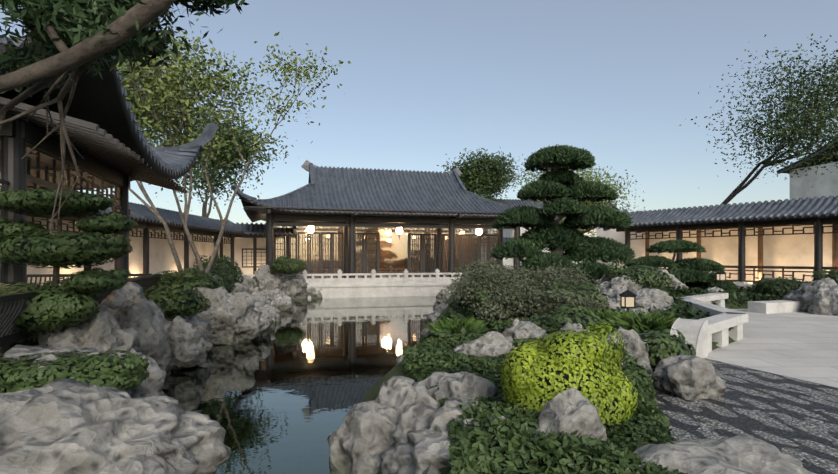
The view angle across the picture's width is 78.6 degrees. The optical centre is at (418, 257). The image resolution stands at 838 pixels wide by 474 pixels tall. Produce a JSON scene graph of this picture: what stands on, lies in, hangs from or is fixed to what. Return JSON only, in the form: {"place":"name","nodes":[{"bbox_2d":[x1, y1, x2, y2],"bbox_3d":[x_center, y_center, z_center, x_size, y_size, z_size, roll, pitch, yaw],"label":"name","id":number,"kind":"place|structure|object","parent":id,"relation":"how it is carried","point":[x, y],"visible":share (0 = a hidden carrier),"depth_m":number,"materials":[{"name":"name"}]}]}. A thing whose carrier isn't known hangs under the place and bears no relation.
{"place":"outdoors","nodes":[
{"label":"outdoors","id":0,"kind":"place"},
{"bbox_2d":[0,112,130,344],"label":"pavilion","id":1,"kind":"structure","parent":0,"point":[18,137],"depth_m":7.10,"materials":[{"name":"brown wood"}]},
{"bbox_2d":[0,19,203,190],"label":"pavilion roof","id":2,"kind":"structure","parent":1,"relation":"on","point":[99,101],"depth_m":6.65,"materials":[{"name":"black tile"}]},
{"bbox_2d":[0,97,186,193],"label":"pavilion rafters","id":3,"kind":"object","parent":2,"relation":"attached to","point":[94,141],"visible":0.52,"depth_m":7.16,"materials":[{"name":"brown wood"}]},
{"bbox_2d":[0,28,198,175],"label":"pavilion roof tiles","id":4,"kind":"object","parent":2,"relation":"on","point":[169,160],"visible":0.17,"depth_m":10.32,"materials":[{"name":"grey tile"}]},
{"bbox_2d":[0,91,218,150],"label":"pavilion roof ridges","id":5,"kind":"object","parent":2,"relation":"on","point":[206,136],"visible":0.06,"depth_m":12.53,"materials":[{"name":"grey tile"}]},
{"bbox_2d":[0,0,248,231],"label":"tree","id":6,"kind":"object","parent":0,"point":[86,18],"depth_m":3.06,"materials":[{"name":"green plant"}]},
{"bbox_2d":[27,213,290,277],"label":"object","id":7,"kind":"object","parent":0,"point":[145,227],"visible":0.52,"depth_m":20.77,"materials":[{"name":"brown wood"}]},
{"bbox_2d":[79,212,249,236],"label":"beam","id":8,"kind":"structure","parent":7,"relation":"on","point":[173,225],"depth_m":19.33,"materials":[{"name":"brown wood"}]},
{"bbox_2d":[91,197,243,234],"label":"corridor roof tiles","id":9,"kind":"object","parent":8,"relation":"on","point":[141,211],"visible":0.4,"depth_m":20.69,"materials":[{"name":"grey tile"}]},
{"bbox_2d":[242,248,265,267],"bbox_3d":[-9.418,0.051,29.652,1.600,1.100,0.050,0,0,-15],"label":"lattice window","id":10,"kind":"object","parent":7,"relation":"attached to","point":[251,263],"visible":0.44,"depth_m":29.54,"materials":[{"name":"brown wood"}]},
{"bbox_2d":[227,222,296,237],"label":"roof rafters","id":11,"kind":"object","parent":7,"relation":"on","point":[260,235],"visible":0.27,"depth_m":28.06,"materials":[{"name":"brown wood"}]},
{"bbox_2d":[162,296,435,473],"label":"pond water","id":12,"kind":"structure","parent":0,"point":[294,386],"depth_m":8.09,"materials":[{"name":"grey liquid"}]},
{"bbox_2d":[0,291,748,473],"bbox_3d":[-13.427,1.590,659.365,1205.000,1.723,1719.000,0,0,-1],"label":"ground","id":13,"kind":"structure","parent":0,"point":[372,393],"depth_m":6.91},
{"bbox_2d":[0,188,149,392],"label":"topiary","id":14,"kind":"object","parent":13,"relation":"on","point":[94,244],"depth_m":5.54,"materials":[{"name":"green plant"}]},
{"bbox_2d":[0,148,161,353],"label":"railing","id":15,"kind":"object","parent":13,"relation":"on","point":[12,306],"visible":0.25,"depth_m":5.54,"materials":[{"name":"brown wood"}]},
{"bbox_2d":[27,216,294,287],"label":"corridor wall","id":16,"kind":"structure","parent":13,"relation":"on","point":[161,258],"depth_m":23.26,"materials":[{"name":"white paint"}]},
{"bbox_2d":[218,219,301,233],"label":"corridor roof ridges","id":17,"kind":"object","parent":16,"relation":"on","point":[294,229],"visible":0.06,"depth_m":28.10,"materials":[{"name":"grey tile"}]},
{"bbox_2d":[148,99,287,217],"bbox_3d":[-12.876,-3.740,31.548,10.161,11.117,9.521,0,0,-1],"label":"tree","id":18,"kind":"object","parent":13,"relation":"on","point":[216,164],"depth_m":29.67,"materials":[{"name":"green plant"}]},
{"bbox_2d":[116,18,350,273],"bbox_3d":[-8.090,-2.735,16.067,11.802,8.734,7.586,0,0,-1],"label":"tree","id":19,"kind":"object","parent":13,"relation":"on","point":[169,81],"depth_m":16.16,"materials":[{"name":"green plant"}]},
{"bbox_2d":[238,269,465,298],"bbox_3d":[-0.599,1.693,32.103,23.400,2.215,14.300,0,0,-15],"label":"terrace stone","id":20,"kind":"object","parent":13,"relation":"on","point":[365,286],"visible":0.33,"depth_m":24.40,"materials":[{"name":"grey stone"}]},
{"bbox_2d":[244,206,519,278],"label":"hall","id":21,"kind":"structure","parent":20,"relation":"on","point":[350,223],"depth_m":29.30,"materials":[{"name":"brown wood"}]},
{"bbox_2d":[297,229,473,277],"bbox_3d":[-2.259,-0.634,33.046,13.800,3.850,5.900,0,0,-15],"label":"wooden hall interior","id":22,"kind":"object","parent":21,"relation":"attached to","point":[384,255],"depth_m":33.14,"materials":[{"name":"brown wood"}]},
{"bbox_2d":[239,167,541,222],"bbox_3d":[-2.120,-3.788,31.787,16.394,3.223,10.795,0,0,-15],"label":"hall roof","id":23,"kind":"object","parent":21,"relation":"on","point":[253,216],"visible":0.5,"depth_m":28.86,"materials":[{"name":"grey tile"}]},
{"bbox_2d":[231,160,548,210],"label":"hall roof ridges","id":24,"kind":"object","parent":23,"relation":"on","point":[307,165],"visible":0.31,"depth_m":29.97,"materials":[{"name":"grey tile"}]},
{"bbox_2d":[246,166,541,216],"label":"hall roof tiles","id":25,"kind":"object","parent":23,"relation":"on","point":[487,206],"visible":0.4,"depth_m":29.25,"materials":[{"name":"grey tile"}]},
{"bbox_2d":[307,226,481,238],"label":"lanterns","id":26,"kind":"object","parent":21,"relation":"hanging from","point":[310,229],"visible":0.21,"depth_m":28.72,"materials":[{"name":"white paper"}]},
{"bbox_2d":[0,271,782,473],"bbox_3d":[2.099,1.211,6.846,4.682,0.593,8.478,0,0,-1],"label":"ground cover","id":27,"kind":"object","parent":13,"relation":"on","point":[513,449],"visible":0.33,"depth_m":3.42,"materials":[{"name":"green plant"}]},
{"bbox_2d":[0,264,837,473],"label":"rocks","id":28,"kind":"object","parent":13,"relation":"on","point":[398,425],"visible":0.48,"depth_m":4.25,"materials":[{"name":"grey stone"}]},
{"bbox_2d":[0,160,837,425],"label":"foliage","id":29,"kind":"object","parent":13,"relation":"on","point":[550,165],"visible":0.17,"depth_m":5.80,"materials":[{"name":"green plant"}]},
{"bbox_2d":[142,255,695,370],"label":"shrubs","id":30,"kind":"object","parent":13,"relation":"on","point":[673,348],"visible":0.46,"depth_m":9.53,"materials":[{"name":"green plant"}]},
{"bbox_2d":[437,148,526,236],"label":"tree","id":31,"kind":"object","parent":13,"relation":"on","point":[480,181],"depth_m":44.42,"materials":[{"name":"green plant"}]},
{"bbox_2d":[176,254,837,295],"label":"dark shrubs","id":32,"kind":"object","parent":13,"relation":"on","point":[232,283],"visible":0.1,"depth_m":17.04,"materials":[{"name":"green plant"}]},
{"bbox_2d":[433,259,611,323],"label":"feathery shrubs","id":33,"kind":"object","parent":13,"relation":"on","point":[511,295],"depth_m":10.28,"materials":[{"name":"green plant"}]},
{"bbox_2d":[423,296,684,335],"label":"ferns","id":34,"kind":"object","parent":13,"relation":"on","point":[640,321],"visible":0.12,"depth_m":8.12,"materials":[{"name":"green plant"}]},
{"bbox_2d":[489,144,635,281],"bbox_3d":[4.338,-1.077,15.375,4.516,4.552,2.842,0,0,-1],"label":"cloud pine","id":35,"kind":"object","parent":13,"relation":"on","point":[569,193],"depth_m":14.82,"materials":[{"name":"green plant"}]},
{"bbox_2d":[500,321,637,427],"bbox_3d":[1.202,1.012,4.271,1.071,0.941,1.028,0,0,-1],"label":"lime bush","id":36,"kind":"object","parent":13,"relation":"on","point":[621,393],"visible":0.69,"depth_m":3.95,"materials":[{"name":"green plant"}]},
{"bbox_2d":[494,164,644,237],"bbox_3d":[11.243,-2.752,36.751,11.092,9.172,9.205,0,0,-1],"label":"tree","id":37,"kind":"object","parent":13,"relation":"on","point":[588,174],"depth_m":35.82,"materials":[{"name":"green plant"}]},
{"bbox_2d":[619,288,636,311],"bbox_3d":[3.707,0.964,9.090,0.248,0.819,0.248,0,0,-1],"label":"garden lamp frame","id":38,"kind":"object","parent":13,"relation":"on","point":[626,293],"visible":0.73,"depth_m":9.01,"materials":[{"name":"black metal"}]},
{"bbox_2d":[622,297,633,306],"bbox_3d":[3.707,0.804,9.090,0.156,0.180,0.156,0,0,-1],"label":"lantern glass","id":39,"kind":"object","parent":38,"relation":"in","point":[629,301],"visible":0.71,"depth_m":9.01,"materials":[{"name":"beige glass"}]},
{"bbox_2d":[473,162,837,271],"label":"wall","id":40,"kind":"structure","parent":13,"relation":"on","point":[811,184],"depth_m":36.64,"materials":[{"name":"white paint"}]},
{"bbox_2d":[495,199,542,205],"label":"roof surface","id":41,"kind":"object","parent":40,"relation":"attached to","point":[517,203],"depth_m":48.88,"materials":[{"name":"tile"}]},
{"bbox_2d":[493,199,615,219],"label":"roof tiles","id":42,"kind":"object","parent":41,"relation":"on","point":[522,203],"visible":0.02,"depth_m":48.78,"materials":[{"name":"grey tile"}]},
{"bbox_2d":[777,141,836,173],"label":"house roof ridges","id":43,"kind":"object","parent":40,"relation":"on","point":[828,146],"visible":0.4,"depth_m":36.62,"materials":[{"name":"grey tile"}]},
{"bbox_2d":[777,139,837,172],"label":"roof","id":44,"kind":"structure","parent":40,"relation":"on","point":[828,160],"depth_m":36.75,"materials":[{"name":"grey tile"}]},
{"bbox_2d":[625,239,737,290],"bbox_3d":[8.458,0.292,16.593,3.726,1.776,2.444,0,0,-1],"label":"pine","id":45,"kind":"object","parent":13,"relation":"on","point":[689,273],"depth_m":16.19,"materials":[{"name":"green plant"}]},
{"bbox_2d":[596,224,831,281],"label":"corridor wall","id":46,"kind":"structure","parent":13,"relation":"on","point":[789,250],"depth_m":22.79,"materials":[{"name":"white paint"}]},
{"bbox_2d":[716,270,725,288],"bbox_3d":[9.094,0.839,15.423,0.248,0.949,0.248,0,0,-1],"label":"garden lamp frame","id":47,"kind":"object","parent":13,"relation":"on","point":[720,272],"visible":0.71,"depth_m":15.37,"materials":[{"name":"black metal"}]},
{"bbox_2d":[717,274,724,279],"bbox_3d":[9.094,0.614,15.423,0.156,0.180,0.156,0,0,-1],"label":"garden lamp glass","id":48,"kind":"object","parent":47,"relation":"in","point":[722,276],"visible":0.79,"depth_m":15.35,"materials":[{"name":"white glass"}]},
{"bbox_2d":[616,217,837,290],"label":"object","id":49,"kind":"object","parent":13,"relation":"on","point":[818,227],"depth_m":20.89,"materials":[{"name":"brown wood"}]},
{"bbox_2d":[603,195,837,228],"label":"roof","id":50,"kind":"structure","parent":49,"relation":"on","point":[749,219],"depth_m":20.39,"materials":[{"name":"grey tile"}]},
{"bbox_2d":[603,199,818,230],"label":"roof ridges","id":51,"kind":"object","parent":50,"relation":"on","point":[625,210],"visible":0.04,"depth_m":25.63,"materials":[{"name":"grey tile"}]},
{"bbox_2d":[659,265,837,282],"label":"rail","id":52,"kind":"object","parent":49,"relation":"attached to","point":[782,268],"visible":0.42,"depth_m":20.07,"materials":[{"name":"brown wood"}]},
{"bbox_2d":[652,358,837,473],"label":"paving mosaic","id":53,"kind":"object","parent":13,"relation":"on","point":[797,418],"visible":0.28,"depth_m":4.70},
{"bbox_2d":[679,33,837,205],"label":"tree","id":54,"kind":"object","parent":13,"relation":"on","point":[816,117],"depth_m":23.55,"materials":[{"name":"green plant"}]},
{"bbox_2d":[705,309,837,387],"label":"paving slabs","id":55,"kind":"structure","parent":13,"relation":"on","point":[800,345],"depth_m":8.16,"materials":[{"name":"grey stone"}]},
{"bbox_2d":[670,292,801,358],"bbox_3d":[6.343,1.189,11.120,2.163,0.563,9.337,0,0,44],"label":"stone bench","id":56,"kind":"object","parent":55,"relation":"on","point":[716,325],"visible":0.75,"depth_m":8.78,"materials":[{"name":"stone"}]},
{"bbox_2d":[297,226,467,272],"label":"lattice panels","id":57,"kind":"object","parent":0,"point":[370,255],"depth_m":35.64,"materials":[{"name":"brown wood"}]},
{"bbox_2d":[0,0,837,233],"label":"sky","id":58,"kind":"structure","parent":0,"point":[424,81],"materials":[{"name":"blue"}]},
{"bbox_2d":[645,223,837,280],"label":"columns","id":59,"kind":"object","parent":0,"point":[834,250],"visible":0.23,"depth_m":21.87,"materials":[{"name":"brown wood"}]},
{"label":"wall cap","id":60,"kind":"object","parent":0,"visible":0},
{"bbox_2d":[241,237,512,241],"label":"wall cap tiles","id":61,"kind":"object","parent":60,"relation":"on","point":[506,238],"depth_m":43.95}
]}

